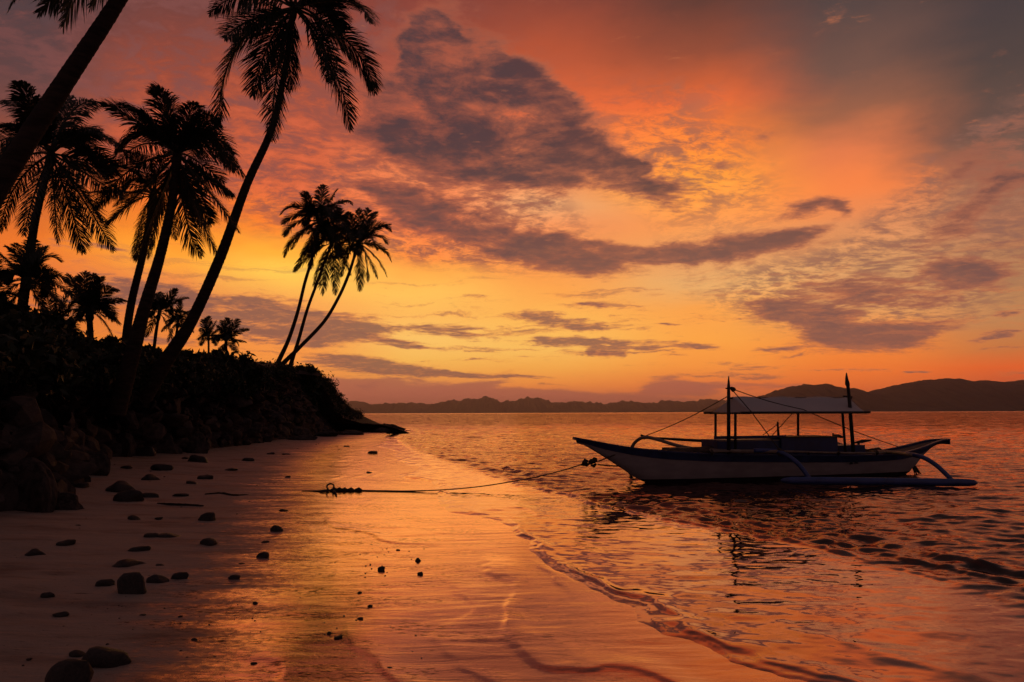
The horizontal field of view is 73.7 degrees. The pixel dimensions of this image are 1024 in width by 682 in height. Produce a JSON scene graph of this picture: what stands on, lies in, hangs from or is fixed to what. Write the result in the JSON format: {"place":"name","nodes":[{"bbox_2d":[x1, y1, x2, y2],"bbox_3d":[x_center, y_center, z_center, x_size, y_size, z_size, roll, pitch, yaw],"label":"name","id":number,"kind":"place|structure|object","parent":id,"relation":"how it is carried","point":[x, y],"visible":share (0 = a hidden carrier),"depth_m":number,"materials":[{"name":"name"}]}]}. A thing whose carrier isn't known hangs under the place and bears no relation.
{"place":"outdoors","nodes":[
{"label":"outdoors","id":0,"kind":"place"},
{"bbox_2d":[0,375,408,468],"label":"rocky bank","id":1,"kind":"structure","parent":0,"point":[60,408],"depth_m":26.09,"materials":[{"name":"black stone"}]},
{"bbox_2d":[0,257,28,331],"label":"palm tree","id":2,"kind":"object","parent":1,"relation":"on","point":[7,304],"visible":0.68,"depth_m":17.31,"materials":[{"name":"green plant"}]},
{"bbox_2d":[0,296,77,346],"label":"shrub","id":3,"kind":"object","parent":1,"relation":"on","point":[57,320],"visible":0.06,"depth_m":19.16,"materials":[{"name":"green plant"}]},
{"bbox_2d":[0,237,79,321],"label":"palm tree","id":4,"kind":"object","parent":1,"relation":"on","point":[31,270],"visible":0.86,"depth_m":20.26,"materials":[{"name":"green plant"}]},
{"bbox_2d":[33,288,93,343],"bbox_3d":[-14.026,-0.149,20.991,2.055,3.147,1.709,-5,-8,38],"label":"palm tree","id":5,"kind":"object","parent":1,"relation":"on","point":[52,304],"visible":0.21,"depth_m":21.27,"materials":[{"name":"green plant"}]},
{"bbox_2d":[0,0,127,208],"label":"palm tree","id":6,"kind":"object","parent":1,"relation":"on","point":[21,148],"visible":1,"depth_m":9.82,"materials":[{"name":"brown plant"}]},
{"bbox_2d":[0,80,128,305],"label":"palm tree","id":7,"kind":"object","parent":1,"relation":"on","point":[81,140],"visible":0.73,"depth_m":22.36,"materials":[{"name":"green plant"}]},
{"bbox_2d":[61,349,94,384],"bbox_3d":[-11.576,0.793,15.744,3.248,1.495,1.625,0,-6,0],"label":"shrub","id":8,"kind":"object","parent":1,"relation":"on","point":[88,376],"visible":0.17,"depth_m":16.20,"materials":[{"name":"green plant"}]},
{"bbox_2d":[61,270,127,339],"bbox_3d":[-15.636,-0.962,25.208,2.883,3.514,2.342,2,-6,-17],"label":"palm tree","id":9,"kind":"object","parent":1,"relation":"on","point":[93,289],"visible":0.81,"depth_m":25.08,"materials":[{"name":"green plant"}]},
{"bbox_2d":[72,334,119,349],"bbox_3d":[-14.647,0.733,24.035,2.884,2.101,2.078,2,-6,-18],"label":"shrub","id":10,"kind":"object","parent":1,"relation":"on","point":[108,340],"visible":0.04,"depth_m":23.75,"materials":[{"name":"green plant"}]},
{"bbox_2d":[89,150,200,350],"bbox_3d":[-12.869,-2.360,23.190,4.085,9.484,2.421,0,-6,0],"label":"palm tree","id":11,"kind":"object","parent":1,"relation":"on","point":[130,306],"visible":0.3,"depth_m":23.31,"materials":[{"name":"green plant"}]},
{"bbox_2d":[140,342,186,360],"bbox_3d":[-14.203,1.235,27.148,2.929,2.439,2.155,0,-6,0],"label":"shrub","id":12,"kind":"object","parent":1,"relation":"on","point":[148,346],"visible":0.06,"depth_m":26.98,"materials":[{"name":"green plant"}]},
{"bbox_2d":[145,287,188,346],"bbox_3d":[-17.440,-0.788,34.470,2.530,3.852,2.503,2,-6,-17],"label":"palm tree","id":13,"kind":"object","parent":1,"relation":"on","point":[160,303],"visible":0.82,"depth_m":34.28,"materials":[{"name":"green plant"}]},
{"bbox_2d":[92,81,246,415],"bbox_3d":[-9.990,-3.099,19.458,4.226,10.428,6.103,2,-7,-23],"label":"palm tree","id":14,"kind":"object","parent":1,"relation":"on","point":[190,135],"visible":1,"depth_m":19.30,"materials":[{"name":"green plant"}]},
{"bbox_2d":[156,433,182,453],"bbox_3d":[-12.245,3.785,23.958,1.242,1.208,0.685,1,-6,-11],"label":"boulder","id":15,"kind":"object","parent":1,"relation":"on","point":[166,444],"visible":0.33,"depth_m":23.86,"materials":[{"name":"black stone"}]},
{"bbox_2d":[161,301,194,342],"bbox_3d":[-17.493,-0.507,36.298,1.956,3.321,1.950,0,-6,0],"label":"palm tree","id":16,"kind":"object","parent":1,"relation":"on","point":[181,318],"visible":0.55,"depth_m":36.15,"materials":[{"name":"green plant"}]},
{"bbox_2d":[0,309,364,419],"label":"undergrowth","id":17,"kind":"object","parent":1,"relation":"on","point":[32,358],"visible":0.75,"depth_m":17.85,"materials":[{"name":"green plant"}]},
{"bbox_2d":[0,383,400,511],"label":"rock rubble","id":18,"kind":"object","parent":1,"relation":"on","point":[42,436],"visible":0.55,"depth_m":17.98,"materials":[{"name":"black stone"}]},
{"bbox_2d":[16,457,57,512],"bbox_3d":[-7.597,2.425,10.707,1.205,1.149,0.474,1,4,19],"label":"boulder","id":19,"kind":"object","parent":18,"relation":"on","point":[37,488],"visible":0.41,"depth_m":10.49,"materials":[{"name":"black stone"}]},
{"bbox_2d":[196,316,220,351],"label":"palm tree","id":20,"kind":"object","parent":1,"relation":"on","point":[207,330],"visible":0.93,"depth_m":40.16,"materials":[{"name":"green plant"}]},
{"bbox_2d":[179,348,265,392],"bbox_3d":[-14.707,1.715,34.201,4.766,2.800,3.488,0,-6,0],"label":"shrub","id":21,"kind":"object","parent":1,"relation":"on","point":[255,373],"visible":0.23,"depth_m":34.06,"materials":[{"name":"green plant"}]},
{"bbox_2d":[210,317,249,353],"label":"palm tree","id":22,"kind":"object","parent":1,"relation":"on","point":[230,333],"visible":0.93,"depth_m":40.03,"materials":[{"name":"green plant"}]},
{"bbox_2d":[132,0,385,410],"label":"palm tree","id":23,"kind":"object","parent":1,"relation":"on","point":[334,27],"visible":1,"depth_m":22.80,"materials":[{"name":"green plant"}]},
{"bbox_2d":[243,361,320,375],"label":"shrub","id":24,"kind":"object","parent":1,"relation":"on","point":[301,372],"visible":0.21,"depth_m":52.58,"materials":[{"name":"plant"}]},
{"bbox_2d":[259,361,322,405],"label":"shrub","id":25,"kind":"object","parent":1,"relation":"on","point":[311,384],"visible":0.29,"depth_m":54.27,"materials":[{"name":"green plant"}]},
{"bbox_2d":[275,184,355,363],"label":"palm tree","id":26,"kind":"object","parent":1,"relation":"on","point":[310,209],"visible":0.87,"depth_m":54.61,"materials":[{"name":"green plant"}]},
{"bbox_2d":[289,207,362,365],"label":"palm tree","id":27,"kind":"object","parent":1,"relation":"on","point":[324,265],"visible":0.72,"depth_m":55.56,"materials":[{"name":"green plant"}]},
{"bbox_2d":[279,207,391,364],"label":"palm tree","id":28,"kind":"object","parent":1,"relation":"on","point":[367,227],"visible":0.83,"depth_m":54.95,"materials":[{"name":"green plant"}]},
{"bbox_2d":[385,424,405,430],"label":"boulder","id":29,"kind":"object","parent":1,"relation":"on","point":[390,428],"visible":0.48,"depth_m":60.10,"materials":[{"name":"black stone"}]},
{"bbox_2d":[0,429,804,681],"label":"sand","id":30,"kind":"structure","parent":0,"point":[480,599],"depth_m":6.11,"materials":[{"name":"brown sand"}]},
{"bbox_2d":[25,548,45,555],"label":"stone","id":31,"kind":"object","parent":30,"relation":"on","point":[34,552],"visible":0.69,"depth_m":7.42,"materials":[{"name":"black stone"}]},
{"bbox_2d":[40,592,54,597],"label":"stone","id":32,"kind":"object","parent":30,"relation":"on","point":[46,594],"visible":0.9,"depth_m":5.82,"materials":[{"name":"black stone"}]},
{"bbox_2d":[52,611,68,616],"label":"stone","id":33,"kind":"object","parent":30,"relation":"on","point":[62,614],"visible":0.98,"depth_m":5.31,"materials":[{"name":"black stone"}]},
{"bbox_2d":[56,539,75,545],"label":"stone","id":34,"kind":"object","parent":30,"relation":"on","point":[67,542],"visible":0.74,"depth_m":7.95,"materials":[{"name":"black stone"}]},
{"bbox_2d":[45,659,93,681],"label":"stone","id":35,"kind":"object","parent":30,"relation":"on","point":[72,670],"visible":1,"depth_m":3.92,"materials":[{"name":"black stone"}]},
{"bbox_2d":[55,492,83,509],"bbox_3d":[-7.103,2.634,10.870,0.550,0.456,0.276,1,-6,-10],"label":"boulder","id":36,"kind":"object","parent":30,"relation":"on","point":[67,501],"visible":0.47,"depth_m":10.81,"materials":[{"name":"stone"}]},
{"bbox_2d":[69,650,84,656],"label":"stone","id":37,"kind":"object","parent":30,"relation":"on","point":[76,653],"visible":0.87,"depth_m":4.45,"materials":[{"name":"black stone"}]},
{"bbox_2d":[72,482,88,487],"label":"stone","id":38,"kind":"object","parent":30,"relation":"on","point":[81,485],"visible":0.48,"depth_m":13.23,"materials":[{"name":"black stone"}]},
{"bbox_2d":[87,451,110,475],"bbox_3d":[-9.830,3.086,15.836,0.977,0.996,0.615,-6,0,17],"label":"boulder","id":39,"kind":"object","parent":30,"relation":"on","point":[101,460],"visible":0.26,"depth_m":15.80,"materials":[{"name":"black stone"}]},
{"bbox_2d":[95,579,114,586],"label":"stone","id":40,"kind":"object","parent":30,"relation":"on","point":[105,582],"visible":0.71,"depth_m":6.24,"materials":[{"name":"black stone"}]},
{"bbox_2d":[81,646,130,667],"bbox_3d":[-2.581,2.045,4.347,0.307,0.195,0.202,8,-3,-5],"label":"stone","id":41,"kind":"object","parent":30,"relation":"on","point":[100,657],"visible":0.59,"depth_m":4.29,"materials":[{"name":"black stone"}]},
{"bbox_2d":[105,480,133,492],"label":"stone","id":42,"kind":"object","parent":30,"relation":"on","point":[119,486],"visible":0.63,"depth_m":13.23,"materials":[{"name":"stone"}]},
{"bbox_2d":[120,465,131,468],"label":"stone","id":43,"kind":"object","parent":30,"relation":"on","point":[127,467],"visible":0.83,"depth_m":17.73,"materials":[{"name":"black stone"}]},
{"bbox_2d":[113,489,143,501],"bbox_3d":[-6.770,2.807,12.066,0.506,0.376,0.394,-7,-3,14],"label":"stone","id":44,"kind":"object","parent":30,"relation":"on","point":[132,495],"visible":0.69,"depth_m":11.98,"materials":[{"name":"grey stone"}]},
{"bbox_2d":[112,559,144,566],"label":"stone","id":45,"kind":"object","parent":30,"relation":"on","point":[126,563],"visible":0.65,"depth_m":7.02,"materials":[{"name":"black stone"}]},
{"bbox_2d":[117,572,146,593],"bbox_3d":[-3.373,2.211,6.035,0.296,0.325,0.139,-1,-6,10],"label":"stone","id":46,"kind":"object","parent":30,"relation":"on","point":[131,583],"visible":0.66,"depth_m":6.00,"materials":[{"name":"black stone"}]},
{"bbox_2d":[127,515,139,519],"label":"stone","id":47,"kind":"object","parent":30,"relation":"on","point":[132,517],"visible":0.84,"depth_m":10.05,"materials":[{"name":"stone"}]},
{"bbox_2d":[128,546,150,551],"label":"stone","id":48,"kind":"object","parent":30,"relation":"on","point":[139,548],"visible":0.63,"depth_m":7.76,"materials":[{"name":"black stone"}]},
{"bbox_2d":[141,474,159,479],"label":"stone","id":49,"kind":"object","parent":30,"relation":"on","point":[149,477],"visible":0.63,"depth_m":15.41,"materials":[{"name":"black stone"}]},
{"bbox_2d":[142,493,158,497],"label":"stone","id":50,"kind":"object","parent":30,"relation":"on","point":[150,495],"visible":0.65,"depth_m":12.66,"materials":[{"name":"grey stone"}]},
{"bbox_2d":[143,533,157,537],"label":"stone","id":51,"kind":"object","parent":30,"relation":"on","point":[150,535],"visible":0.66,"depth_m":8.65,"materials":[{"name":"grey stone"}]},
{"bbox_2d":[146,574,168,582],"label":"stone","id":52,"kind":"object","parent":30,"relation":"on","point":[155,578],"visible":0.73,"depth_m":6.39,"materials":[{"name":"black stone"}]},
{"bbox_2d":[150,464,173,470],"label":"stone","id":53,"kind":"object","parent":30,"relation":"on","point":[162,467],"visible":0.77,"depth_m":17.86,"materials":[{"name":"black stone"}]},
{"bbox_2d":[157,533,179,537],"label":"stone","id":54,"kind":"object","parent":30,"relation":"on","point":[165,535],"visible":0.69,"depth_m":8.67,"materials":[{"name":"grey stone"}]},
{"bbox_2d":[171,572,188,579],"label":"stone","id":55,"kind":"object","parent":30,"relation":"on","point":[180,575],"visible":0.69,"depth_m":6.52,"materials":[{"name":"black stone"}]},
{"bbox_2d":[172,493,188,495],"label":"stone","id":56,"kind":"object","parent":30,"relation":"on","point":[181,494],"visible":0.88,"depth_m":12.98,"materials":[{"name":"grey stone"}]},
{"bbox_2d":[157,503,203,505],"bbox_3d":[-5.711,2.813,11.728,0.841,0.064,0.084,-1,-6,5],"label":"driftwood","id":57,"kind":"object","parent":30,"relation":"on","point":[180,504],"visible":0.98,"depth_m":11.71,"materials":[{"name":"brown wood"}]},
{"bbox_2d":[186,481,196,483],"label":"stone","id":58,"kind":"object","parent":30,"relation":"on","point":[190,482],"visible":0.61,"depth_m":14.77,"materials":[{"name":"black stone"}]},
{"bbox_2d":[185,437,209,453],"bbox_3d":[-11.521,4.080,24.950,0.867,1.110,0.467,-6,-6,-12],"label":"boulder","id":59,"kind":"object","parent":30,"relation":"on","point":[201,445],"visible":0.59,"depth_m":24.90,"materials":[{"name":"black stone"}]},
{"bbox_2d":[188,455,207,462],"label":"stone","id":60,"kind":"object","parent":30,"relation":"on","point":[197,458],"visible":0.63,"depth_m":20.75,"materials":[{"name":"black stone"}]},
{"bbox_2d":[197,474,212,478],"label":"stone","id":61,"kind":"object","parent":30,"relation":"on","point":[206,476],"visible":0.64,"depth_m":16.09,"materials":[{"name":"black stone"}]},
{"bbox_2d":[198,512,215,520],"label":"stone","id":62,"kind":"object","parent":30,"relation":"on","point":[208,516],"visible":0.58,"depth_m":10.14,"materials":[{"name":"grey stone"}]},
{"bbox_2d":[200,538,217,545],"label":"stone","id":63,"kind":"object","parent":30,"relation":"on","point":[209,541],"visible":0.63,"depth_m":8.21,"materials":[{"name":"black stone"}]},
{"bbox_2d":[16,441,424,676],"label":"pebbles","id":64,"kind":"object","parent":30,"relation":"on","point":[242,588],"visible":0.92,"depth_m":5.48,"materials":[{"name":"black stone"}]},
{"bbox_2d":[205,492,248,495],"bbox_3d":[-5.568,2.993,13.306,0.823,0.071,0.245,-1,-6,10],"label":"driftwood","id":65,"kind":"object","parent":30,"relation":"on","point":[225,493],"visible":0.77,"depth_m":13.29,"materials":[{"name":"brown wood"}]},
{"bbox_2d":[228,574,240,579],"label":"stone","id":66,"kind":"object","parent":30,"relation":"on","point":[234,577],"visible":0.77,"depth_m":6.56,"materials":[{"name":"black stone"}]},
{"bbox_2d":[242,458,254,460],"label":"stone","id":67,"kind":"object","parent":30,"relation":"on","point":[247,459],"visible":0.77,"depth_m":22.44,"materials":[{"name":"black stone"}]},
{"bbox_2d":[256,552,268,557],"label":"stone","id":68,"kind":"object","parent":30,"relation":"on","point":[263,555],"visible":0.64,"depth_m":7.53,"materials":[{"name":"black stone"}]},
{"bbox_2d":[270,525,282,531],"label":"stone","id":69,"kind":"object","parent":30,"relation":"on","point":[275,528],"visible":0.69,"depth_m":9.23,"materials":[{"name":"grey stone"}]},
{"bbox_2d":[286,435,317,439],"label":"boulder","id":70,"kind":"object","parent":30,"relation":"on","point":[304,437],"visible":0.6,"depth_m":39.81,"materials":[{"name":"black stone"}]},
{"bbox_2d":[313,431,340,436],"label":"boulder","id":71,"kind":"object","parent":30,"relation":"on","point":[328,433],"visible":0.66,"depth_m":47.15,"materials":[{"name":"black stone"}]},
{"bbox_2d":[339,430,363,434],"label":"boulder","id":72,"kind":"object","parent":30,"relation":"on","point":[350,432],"visible":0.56,"depth_m":50.47,"materials":[{"name":"black stone"}]},
{"bbox_2d":[371,427,390,432],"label":"boulder","id":73,"kind":"object","parent":30,"relation":"on","point":[381,430],"visible":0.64,"depth_m":57.00,"materials":[{"name":"black stone"}]},
{"bbox_2d":[302,457,597,496],"bbox_3d":[-1.116,2.792,14.163,6.299,0.620,1.000,1,-6,-12],"label":"mooring rope","id":74,"kind":"object","parent":30,"relation":"on","point":[593,460],"visible":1,"depth_m":14.03,"materials":[{"name":"black fabric"}]},
{"bbox_2d":[0,0,1023,404],"label":"sky","id":75,"kind":"structure","parent":0,"point":[603,201],"materials":[{"name":"orange"}]},
{"bbox_2d":[346,396,726,412],"bbox_3d":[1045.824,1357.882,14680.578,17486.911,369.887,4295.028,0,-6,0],"label":"distant hills","id":76,"kind":"structure","parent":0,"point":[486,404],"depth_m":13497.94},
{"bbox_2d":[344,411,1023,681],"bbox_3d":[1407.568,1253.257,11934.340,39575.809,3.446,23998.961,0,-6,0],"label":"sea water","id":77,"kind":"structure","parent":0,"point":[848,583],"depth_m":8.96,"materials":[{"name":"orange liquid"}]},
{"bbox_2d":[572,373,977,485],"bbox_3d":[6.332,2.242,17.111,9.978,2.806,5.450,0,-6,0],"label":"outrigger boat","id":78,"kind":"object","parent":77,"relation":"on","point":[810,459],"visible":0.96,"depth_m":15.83,"materials":[{"name":"white wood"}]},
{"bbox_2d":[696,378,1023,411],"bbox_3d":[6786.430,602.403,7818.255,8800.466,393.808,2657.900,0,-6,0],"label":"hills","id":79,"kind":"structure","parent":0,"point":[951,394],"depth_m":7177.46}
]}

